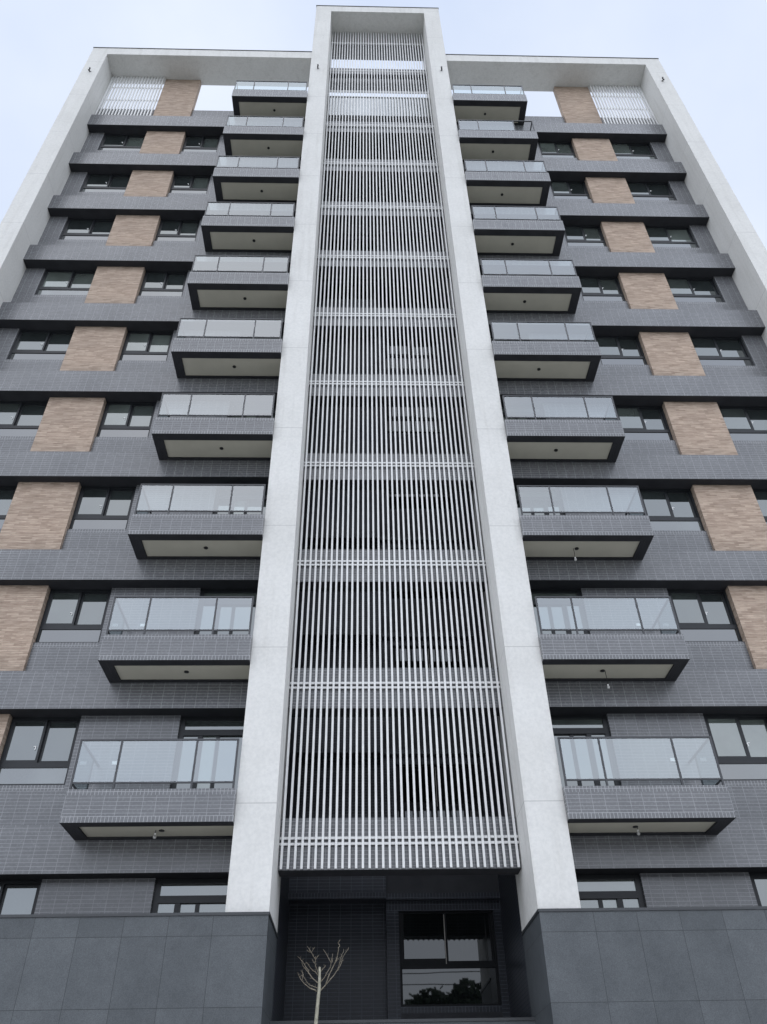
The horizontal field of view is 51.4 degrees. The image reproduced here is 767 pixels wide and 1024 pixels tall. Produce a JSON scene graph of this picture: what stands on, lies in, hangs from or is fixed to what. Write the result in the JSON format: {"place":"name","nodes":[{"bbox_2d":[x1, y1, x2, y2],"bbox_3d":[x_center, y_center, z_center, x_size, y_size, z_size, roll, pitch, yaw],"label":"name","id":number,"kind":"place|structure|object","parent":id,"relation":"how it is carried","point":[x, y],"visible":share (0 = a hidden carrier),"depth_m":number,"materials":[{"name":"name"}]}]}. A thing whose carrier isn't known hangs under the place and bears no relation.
{"place":"outdoors","nodes":[
{"label":"outdoors","id":0,"kind":"place"},
{"bbox_2d":[0,0,766,249],"label":"sky","id":1,"kind":"structure","parent":0,"point":[713,53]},
{"label":"pavement","id":2,"kind":"structure","parent":0,"visible":0},
{"bbox_2d":[0,912,277,1023],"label":"granite wall","id":3,"kind":"structure","parent":2,"relation":"on","point":[169,968],"depth_m":12.65,"materials":[{"name":"grey stone"}]},
{"bbox_2d":[297,940,348,1023],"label":"young tree","id":4,"kind":"object","parent":2,"relation":"on","point":[318,973],"visible":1,"depth_m":12.99,"materials":[{"name":"brown plant"}]},
{"bbox_2d":[0,5,766,1020],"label":"apartment building","id":5,"kind":"structure","parent":2,"relation":"on","point":[344,439],"depth_m":20.43,"materials":[{"name":"grey tile"}]},
{"bbox_2d":[0,486,16,528],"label":"window","id":6,"kind":"structure","parent":5,"relation":"in","point":[7,493],"depth_m":20.45,"materials":[{"name":"glass"}]},
{"bbox_2d":[0,880,41,914],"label":"window","id":7,"kind":"structure","parent":5,"relation":"in","point":[17,896],"depth_m":14.53,"materials":[{"name":"glass"}]},
{"bbox_2d":[0,401,47,435],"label":"window","id":8,"kind":"structure","parent":5,"relation":"in","point":[28,421],"depth_m":22.32,"materials":[{"name":"glass"}]},
{"bbox_2d":[0,717,80,784],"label":"window","id":9,"kind":"structure","parent":5,"relation":"in","point":[22,762],"depth_m":16.24,"materials":[{"name":"glass"}]},
{"bbox_2d":[8,330,73,359],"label":"window","id":10,"kind":"structure","parent":5,"relation":"in","point":[29,344],"depth_m":24.29,"materials":[{"name":"glass"}]},
{"bbox_2d":[36,270,95,294],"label":"window","id":11,"kind":"structure","parent":5,"relation":"in","point":[54,282],"depth_m":26.34,"materials":[{"name":"glass"}]},
{"bbox_2d":[35,589,111,642],"bbox_3d":[-7.060,2.418,18.280,1.428,1.455,0.135,0,-39,-2],"label":"window","id":12,"kind":"structure","parent":5,"relation":"in","point":[60,623],"depth_m":18.27,"materials":[{"name":"glass"}]},
{"bbox_2d":[60,218,114,239],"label":"window","id":13,"kind":"structure","parent":5,"relation":"in","point":[75,229],"depth_m":28.36,"materials":[{"name":"glass"}]},
{"bbox_2d":[69,486,135,528],"bbox_3d":[-7.110,-0.056,20.308,1.428,1.455,0.135,0,-39,-2],"label":"window","id":14,"kind":"structure","parent":5,"relation":"in","point":[92,502],"depth_m":20.31,"materials":[{"name":"glass"}]},
{"bbox_2d":[80,174,130,191],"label":"window","id":15,"kind":"structure","parent":5,"relation":"in","point":[93,182],"depth_m":30.42,"materials":[{"name":"glass"}]},
{"bbox_2d":[99,134,145,150],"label":"window","id":16,"kind":"structure","parent":5,"relation":"in","point":[109,142],"depth_m":32.44,"materials":[{"name":"glass"}]},
{"bbox_2d":[97,402,156,436],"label":"window","id":17,"kind":"structure","parent":5,"relation":"in","point":[116,416],"depth_m":22.35,"materials":[{"name":"glass"}]},
{"bbox_2d":[119,331,172,360],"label":"window","id":18,"kind":"structure","parent":5,"relation":"in","point":[136,344],"depth_m":24.39,"materials":[{"name":"glass"}]},
{"bbox_2d":[139,271,187,295],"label":"window","id":19,"kind":"structure","parent":5,"relation":"in","point":[153,283],"depth_m":26.43,"materials":[{"name":"glass"}]},
{"bbox_2d":[155,220,199,240],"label":"window","id":20,"kind":"structure","parent":5,"relation":"in","point":[168,230],"depth_m":28.46,"materials":[{"name":"glass"}]},
{"bbox_2d":[151,878,227,912],"bbox_3d":[-3.419,7.721,14.050,1.519,2.333,0.125,0,-39,-2],"label":"balcony door","id":21,"kind":"structure","parent":5,"relation":"in","point":[170,895],"depth_m":14.56,"materials":[{"name":"glass"}]},
{"bbox_2d":[169,175,210,193],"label":"window","id":22,"kind":"structure","parent":5,"relation":"in","point":[180,183],"depth_m":30.51,"materials":[{"name":"glass"}]},
{"bbox_2d":[182,136,220,151],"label":"window","id":23,"kind":"structure","parent":5,"relation":"in","point":[191,143],"depth_m":32.54,"materials":[{"name":"glass"}]},
{"bbox_2d":[170,717,244,788],"bbox_3d":[-3.469,5.247,16.078,1.519,2.333,0.125,0,-39,-2],"label":"balcony door","id":24,"kind":"structure","parent":5,"relation":"in","point":[215,760],"depth_m":16.32,"materials":[{"name":"glass"}]},
{"bbox_2d":[194,590,257,635],"bbox_3d":[-3.519,2.772,18.107,1.519,2.333,0.125,0,-39,-2],"label":"balcony door","id":25,"kind":"structure","parent":5,"relation":"in","point":[232,613],"depth_m":18.46,"materials":[{"name":"glass"}]},
{"bbox_2d":[213,487,267,514],"bbox_3d":[-3.570,0.298,20.135,1.519,2.333,0.125,0,-39,-2],"label":"balcony door","id":26,"kind":"structure","parent":5,"relation":"in","point":[243,498],"depth_m":20.58,"materials":[{"name":"glass"}]},
{"bbox_2d":[228,403,275,420],"bbox_3d":[-3.620,-2.176,22.164,1.519,2.333,0.125,0,-39,-2],"label":"balcony door","id":27,"kind":"structure","parent":5,"relation":"in","point":[234,408],"depth_m":22.69,"materials":[{"name":"glass"}]},
{"bbox_2d":[240,333,283,341],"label":"balcony door","id":28,"kind":"structure","parent":5,"relation":"in","point":[242,334],"depth_m":24.84,"materials":[{"name":"glass"}]},
{"bbox_2d":[326,285,377,307],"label":"window","id":29,"kind":"structure","parent":5,"relation":"in","point":[330,286],"depth_m":30.88,"materials":[{"name":"grey glass"}]},
{"bbox_2d":[329,240,376,250],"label":"window","id":30,"kind":"structure","parent":5,"relation":"in","point":[343,241],"depth_m":32.93,"materials":[{"name":"black glass"}]},
{"bbox_2d":[331,199,375,201],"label":"window","id":31,"kind":"structure","parent":5,"relation":"in","point":[351,200],"depth_m":35.15,"materials":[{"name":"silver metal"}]},
{"bbox_2d":[384,338,441,368],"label":"window","id":32,"kind":"structure","parent":5,"relation":"in","point":[410,339],"depth_m":28.64,"materials":[{"name":"grey glass"}]},
{"bbox_2d":[386,407,447,432],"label":"window","id":33,"kind":"structure","parent":5,"relation":"in","point":[387,408],"depth_m":26.45,"materials":[{"name":"grey glass"}]},
{"bbox_2d":[388,490,454,508],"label":"window","id":34,"kind":"structure","parent":5,"relation":"in","point":[389,491],"depth_m":24.27,"materials":[{"name":"black glass"}]},
{"bbox_2d":[390,549,462,598],"bbox_3d":[1.183,1.764,22.531,2.008,1.738,0.092,0,-39,-2],"label":"window","id":35,"kind":"structure","parent":5,"relation":"in","point":[392,593],"depth_m":22.09,"materials":[{"name":"black glass"}]},
{"bbox_2d":[392,646,469,667],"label":"window","id":36,"kind":"structure","parent":5,"relation":"in","point":[428,647],"depth_m":20.86,"materials":[{"name":"grey glass"}]},
{"bbox_2d":[396,764,483,817],"bbox_3d":[1.284,6.713,18.474,2.008,1.738,0.092,0,-39,-2],"label":"window","id":37,"kind":"structure","parent":5,"relation":"in","point":[398,801],"depth_m":18.63,"materials":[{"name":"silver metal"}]},
{"bbox_2d":[399,911,500,1006],"bbox_3d":[1.334,9.188,16.446,2.008,1.738,0.092,0,-39,-2],"label":"window","id":38,"kind":"structure","parent":5,"relation":"in","point":[448,958],"depth_m":16.42,"materials":[{"name":"black glass"}]},
{"bbox_2d":[490,335,528,343],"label":"balcony door","id":39,"kind":"structure","parent":5,"relation":"in","point":[495,336],"depth_m":25.06,"materials":[{"name":"glass"}]},
{"bbox_2d":[501,405,544,420],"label":"balcony door","id":40,"kind":"structure","parent":5,"relation":"in","point":[512,410],"depth_m":22.93,"materials":[{"name":"glass"}]},
{"bbox_2d":[514,488,564,517],"bbox_3d":[3.906,0.322,20.350,1.519,2.333,0.125,0,-39,-2],"label":"balcony door","id":41,"kind":"structure","parent":5,"relation":"in","point":[531,499],"depth_m":20.80,"materials":[{"name":"glass"}]},
{"bbox_2d":[538,142,575,157],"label":"window","id":42,"kind":"structure","parent":5,"relation":"in","point":[547,149],"depth_m":32.95,"materials":[{"name":"glass"}]},
{"bbox_2d":[531,590,588,635],"bbox_3d":[3.957,2.797,18.321,1.519,2.333,0.125,0,-39,-2],"label":"balcony door","id":43,"kind":"structure","parent":5,"relation":"in","point":[555,613],"depth_m":18.68,"materials":[{"name":"glass"}]},
{"bbox_2d":[550,181,589,198],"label":"window","id":44,"kind":"structure","parent":5,"relation":"in","point":[560,189],"depth_m":30.92,"materials":[{"name":"glass"}]},
{"bbox_2d":[564,225,606,245],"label":"window","id":45,"kind":"structure","parent":5,"relation":"in","point":[575,235],"depth_m":28.88,"materials":[{"name":"glass"}]},
{"bbox_2d":[550,715,620,787],"bbox_3d":[4.007,5.271,16.293,1.519,2.333,0.125,0,-39,-2],"label":"balcony door","id":46,"kind":"structure","parent":5,"relation":"in","point":[581,757],"depth_m":16.55,"materials":[{"name":"glass"}]},
{"bbox_2d":[579,276,624,300],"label":"window","id":47,"kind":"structure","parent":5,"relation":"in","point":[593,288],"depth_m":26.83,"materials":[{"name":"glass"}]},
{"bbox_2d":[576,874,645,907],"bbox_3d":[4.057,7.745,14.264,1.519,2.333,0.125,0,-39,-2],"label":"window","id":48,"kind":"structure","parent":5,"relation":"in","point":[595,891],"depth_m":14.78,"materials":[{"name":"glass"}]},
{"bbox_2d":[595,336,646,364],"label":"window","id":49,"kind":"structure","parent":5,"relation":"in","point":[615,350],"depth_m":24.80,"materials":[{"name":"glass"}]},
{"bbox_2d":[611,143,655,158],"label":"window","id":50,"kind":"structure","parent":5,"relation":"in","point":[622,150],"depth_m":33.06,"materials":[{"name":"glass"}]},
{"bbox_2d":[615,406,672,439],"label":"window","id":51,"kind":"structure","parent":5,"relation":"in","point":[638,422],"depth_m":22.77,"materials":[{"name":"glass"}]},
{"bbox_2d":[627,182,675,199],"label":"window","id":52,"kind":"structure","parent":5,"relation":"in","point":[639,190],"depth_m":31.02,"materials":[{"name":"glass"}]},
{"bbox_2d":[645,226,697,247],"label":"window","id":53,"kind":"structure","parent":5,"relation":"in","point":[659,236],"depth_m":28.98,"materials":[{"name":"glass"}]},
{"bbox_2d":[639,489,704,530],"bbox_3d":[7.434,-0.009,20.726,1.428,1.455,0.135,0,-39,-2],"label":"window","id":54,"kind":"structure","parent":5,"relation":"in","point":[666,509],"depth_m":20.73,"materials":[{"name":"glass"}]},
{"bbox_2d":[666,277,723,301],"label":"window","id":55,"kind":"structure","parent":5,"relation":"in","point":[682,289],"depth_m":26.93,"materials":[{"name":"glass"}]},
{"bbox_2d":[667,590,742,641],"bbox_3d":[7.484,2.465,18.697,1.428,1.455,0.135,0,-39,-2],"label":"window","id":56,"kind":"structure","parent":5,"relation":"in","point":[701,615],"depth_m":18.68,"materials":[{"name":"glass"}]},
{"bbox_2d":[690,337,753,365],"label":"window","id":57,"kind":"structure","parent":5,"relation":"in","point":[725,351],"depth_m":24.90,"materials":[{"name":"glass"}]},
{"bbox_2d":[703,714,766,780],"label":"window","id":58,"kind":"structure","parent":5,"relation":"in","point":[739,741],"depth_m":16.70,"materials":[{"name":"glass"}]},
{"bbox_2d":[718,406,766,440],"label":"window","id":59,"kind":"structure","parent":5,"relation":"in","point":[743,423],"depth_m":22.89,"materials":[{"name":"glass"}]},
{"bbox_2d":[749,873,766,905],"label":"window","id":60,"kind":"structure","parent":5,"relation":"in","point":[758,880],"depth_m":14.90,"materials":[{"name":"glass"}]},
{"bbox_2d":[752,489,766,523],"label":"window","id":61,"kind":"structure","parent":5,"relation":"in","point":[760,494],"depth_m":21.01,"materials":[{"name":"glass"}]},
{"bbox_2d":[270,1017,535,1023],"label":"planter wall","id":62,"kind":"structure","parent":2,"relation":"on","point":[522,1020],"depth_m":13.50,"materials":[{"name":"stone"}]},
{"bbox_2d":[521,906,766,1023],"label":"granite wall","id":63,"kind":"structure","parent":2,"relation":"on","point":[674,965],"depth_m":12.88,"materials":[{"name":"grey stone"}]}
]}

